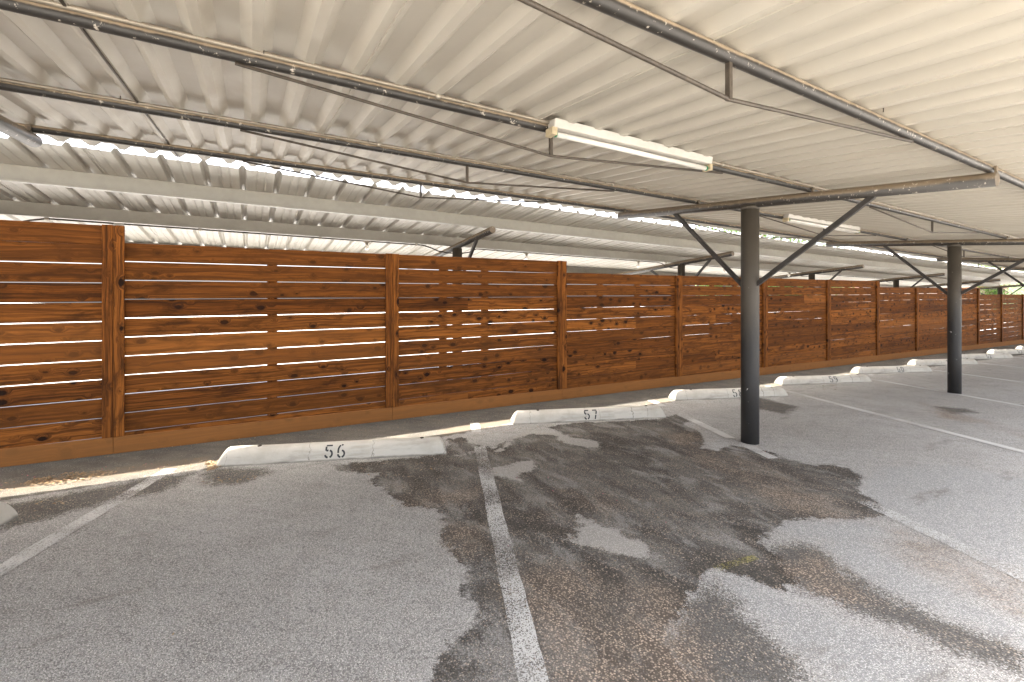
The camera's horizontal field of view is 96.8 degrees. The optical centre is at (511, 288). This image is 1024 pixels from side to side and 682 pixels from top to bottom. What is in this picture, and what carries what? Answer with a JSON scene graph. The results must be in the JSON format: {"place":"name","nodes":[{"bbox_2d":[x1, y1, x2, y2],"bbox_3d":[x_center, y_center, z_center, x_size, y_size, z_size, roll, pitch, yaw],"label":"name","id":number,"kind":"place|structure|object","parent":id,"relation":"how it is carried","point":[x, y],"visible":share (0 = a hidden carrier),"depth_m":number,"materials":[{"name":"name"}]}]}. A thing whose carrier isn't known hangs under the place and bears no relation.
{"place":"outdoors","nodes":[
{"label":"outdoors","id":0,"kind":"place"},
{"bbox_2d":[0,132,985,305],"label":"sky","id":1,"kind":"structure","parent":0,"point":[46,139],"materials":[{"name":"white"}]},
{"bbox_2d":[0,316,1005,444],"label":"lot","id":2,"kind":"structure","parent":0,"point":[221,368],"depth_m":9.60,"materials":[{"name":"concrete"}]},
{"bbox_2d":[695,225,825,295],"bbox_3d":[14.439,-1.565,26.154,7.738,8.075,6.404,0,0,4],"label":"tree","id":3,"kind":"object","parent":2,"relation":"on","point":[737,231],"visible":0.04,"depth_m":26.76,"materials":[{"name":"plant"}]},
{"bbox_2d":[977,265,1023,321],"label":"tree","id":4,"kind":"object","parent":2,"relation":"on","point":[993,291],"visible":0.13,"depth_m":43.40,"materials":[{"name":"green plant"}]},
{"bbox_2d":[1000,283,1023,312],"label":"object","id":5,"kind":"object","parent":2,"relation":"on","point":[1016,288],"visible":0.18,"depth_m":34.62,"materials":[{"name":"plant"}]},
{"bbox_2d":[0,306,1023,681],"bbox_3d":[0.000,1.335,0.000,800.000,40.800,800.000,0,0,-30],"label":"asphalt lot","id":6,"kind":"structure","parent":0,"point":[352,570],"depth_m":2.47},
{"bbox_2d":[0,502,18,526],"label":"wheel stop","id":7,"kind":"object","parent":6,"relation":"on","point":[8,513],"visible":1,"depth_m":2.75,"materials":[{"name":"concrete"}]},
{"bbox_2d":[0,504,117,575],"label":"stall line","id":8,"kind":"object","parent":6,"relation":"on","point":[28,553],"visible":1,"depth_m":2.52,"materials":[{"name":"white paint"}]},
{"bbox_2d":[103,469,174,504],"bbox_3d":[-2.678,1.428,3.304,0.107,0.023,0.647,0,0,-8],"label":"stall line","id":9,"kind":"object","parent":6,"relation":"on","point":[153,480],"visible":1,"depth_m":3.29,"materials":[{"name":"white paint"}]},
{"bbox_2d":[216,436,446,466],"bbox_3d":[-1.508,1.398,3.955,1.860,0.136,0.191,1,-2,-11],"label":"wheel stop","id":10,"kind":"object","parent":6,"relation":"on","point":[307,452],"visible":0.99,"depth_m":3.88,"materials":[{"name":"paint"}]},
{"bbox_2d":[0,384,836,634],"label":"leaf litter","id":11,"kind":"object","parent":6,"relation":"on","point":[211,462],"visible":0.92,"depth_m":3.44,"materials":[{"name":"brown plant"}]},
{"bbox_2d":[470,423,480,431],"bbox_3d":[-0.395,1.502,4.911,0.107,0.014,0.367,0,0,-8],"label":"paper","id":12,"kind":"object","parent":6,"relation":"on","point":[474,426],"visible":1,"depth_m":4.90,"materials":[{"name":"white paper"}]},
{"bbox_2d":[475,446,531,619],"bbox_3d":[-0.134,1.439,3.086,0.113,0.081,2.350,0,0,-8],"label":"stall line","id":13,"kind":"object","parent":6,"relation":"on","point":[512,586],"visible":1,"depth_m":2.46,"materials":[{"name":"white paint"}]},
{"bbox_2d":[0,0,1023,444],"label":"carport","id":14,"kind":"object","parent":6,"relation":"on","point":[894,126],"visible":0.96,"depth_m":2.31,"materials":[{"name":"metal"}]},
{"bbox_2d":[546,118,712,171],"bbox_3d":[0.793,-0.885,2.884,1.370,0.093,0.101,1,-1,-30],"label":"strip light","id":15,"kind":"object","parent":14,"relation":"attached to","point":[575,132],"visible":1,"depth_m":2.79,"materials":[{"name":"white plastic"}]},
{"bbox_2d":[782,214,859,233],"bbox_3d":[4.266,-0.870,6.228,1.890,0.096,0.103,2,-1,-30],"label":"strip light","id":16,"kind":"object","parent":14,"relation":"attached to","point":[801,220],"visible":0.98,"depth_m":6.07,"materials":[{"name":"white plastic"}]},
{"bbox_2d":[0,220,1023,467],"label":"wooden fence","id":17,"kind":"object","parent":6,"relation":"on","point":[664,338],"visible":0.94,"depth_m":4.99,"materials":[{"name":"brown wood"}]},
{"bbox_2d":[0,136,1023,378],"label":"carport","id":18,"kind":"object","parent":6,"relation":"on","point":[158,199],"visible":0.76,"depth_m":6.53,"materials":[{"name":"white metal"}]},
{"bbox_2d":[363,241,369,249],"bbox_3d":[-2.243,-0.660,7.025,0.104,0.142,0.102,0,0,-30],"label":"light bulb","id":19,"kind":"object","parent":18,"relation":"attached to","point":[366,244],"visible":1,"depth_m":7.00,"materials":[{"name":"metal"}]},
{"bbox_2d":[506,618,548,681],"bbox_3d":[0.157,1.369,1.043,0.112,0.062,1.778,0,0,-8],"label":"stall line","id":20,"kind":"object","parent":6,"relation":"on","point":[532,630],"visible":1,"depth_m":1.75,"materials":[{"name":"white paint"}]},
{"bbox_2d":[510,405,665,424],"bbox_3d":[0.910,1.464,5.319,1.860,0.136,0.191,1,-2,-11],"label":"wheel stop","id":21,"kind":"object","parent":6,"relation":"on","point":[537,416],"visible":1,"depth_m":5.24,"materials":[{"name":"paint"}]},
{"bbox_2d":[648,400,665,405],"bbox_3d":[1.975,1.565,6.192,0.107,0.014,0.377,0,0,-8],"label":"stall line","id":22,"kind":"object","parent":6,"relation":"on","point":[656,403],"visible":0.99,"depth_m":6.17,"materials":[{"name":"white paint"}]},
{"bbox_2d":[664,408,734,437],"bbox_3d":[2.111,1.532,5.237,0.108,0.047,1.336,0,0,-8],"label":"stall line","id":23,"kind":"object","parent":6,"relation":"on","point":[714,430],"visible":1,"depth_m":5.01,"materials":[{"name":"white paint"}]},
{"bbox_2d":[668,386,787,400],"bbox_3d":[3.178,1.528,6.653,1.860,0.136,0.191,1,-2,-12],"label":"wheel stop","id":24,"kind":"object","parent":6,"relation":"on","point":[706,394],"visible":0.81,"depth_m":6.54,"materials":[{"name":"paint"}]},
{"bbox_2d":[714,555,756,570],"bbox_3d":[1.161,1.422,2.355,0.290,0.007,0.053,0,0,-23],"label":"yellow mark","id":25,"kind":"object","parent":6,"relation":"on","point":[737,561],"visible":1,"depth_m":2.37,"materials":[{"name":"paint"}]},
{"bbox_2d":[743,446,776,458],"bbox_3d":[2.266,1.494,4.149,0.107,0.013,0.345,0,0,-8],"label":"stall line","id":26,"kind":"object","parent":6,"relation":"on","point":[762,453],"visible":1,"depth_m":4.13,"materials":[{"name":"white paint"}]},
{"bbox_2d":[774,374,871,384],"bbox_3d":[5.462,1.591,7.968,1.860,0.136,0.191,1,-2,-12],"label":"wheel stop","id":27,"kind":"object","parent":6,"relation":"on","point":[818,379],"visible":1,"depth_m":7.88,"materials":[{"name":"paint"}]},
{"bbox_2d":[850,365,932,373],"bbox_3d":[7.775,1.655,9.301,1.860,0.136,0.191,1,-2,-12],"label":"wheel stop","id":28,"kind":"object","parent":6,"relation":"on","point":[889,369],"visible":1,"depth_m":9.21,"materials":[{"name":"paint"}]},
{"bbox_2d":[768,386,1023,452],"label":"stall line","id":29,"kind":"object","parent":6,"relation":"on","point":[976,439],"visible":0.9,"depth_m":5.12,"materials":[{"name":"white paint"}]},
{"bbox_2d":[842,268,1020,319],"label":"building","id":30,"kind":"structure","parent":6,"relation":"on","point":[981,290],"depth_m":45.49,"materials":[{"name":"beige"}]},
{"bbox_2d":[846,374,1023,406],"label":"stall line","id":31,"kind":"object","parent":6,"relation":"on","point":[951,393],"visible":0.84,"depth_m":7.04,"materials":[{"name":"white paint"}]},
{"bbox_2d":[859,501,1023,581],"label":"stall line","id":32,"kind":"object","parent":6,"relation":"on","point":[926,530],"visible":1,"depth_m":2.63,"materials":[{"name":"white paint"}]},
{"bbox_2d":[907,358,977,365],"bbox_3d":[10.080,1.718,10.627,1.860,0.136,0.191,1,-2,-11],"label":"wheel stop","id":33,"kind":"object","parent":6,"relation":"on","point":[966,361],"visible":0.68,"depth_m":10.51,"materials":[{"name":"paint"}]},
{"bbox_2d":[935,370,1020,381],"bbox_3d":[9.217,1.677,7.890,0.107,0.164,4.796,0,0,-8],"label":"stall line","id":34,"kind":"object","parent":6,"relation":"on","point":[983,376],"visible":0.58,"depth_m":8.68,"materials":[{"name":"white paint"}]},
{"bbox_2d":[962,353,1013,358],"bbox_3d":[12.391,1.783,11.964,1.860,0.136,0.191,1,-2,-11],"label":"wheel stop","id":35,"kind":"object","parent":6,"relation":"on","point":[991,356],"visible":0.84,"depth_m":11.91,"materials":[{"name":"paint"}]},
{"bbox_2d":[987,349,1023,353],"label":"wheel stop","id":36,"kind":"object","parent":6,"relation":"on","point":[1015,351],"visible":0.93,"depth_m":13.17,"materials":[{"name":"paint"}]}
]}

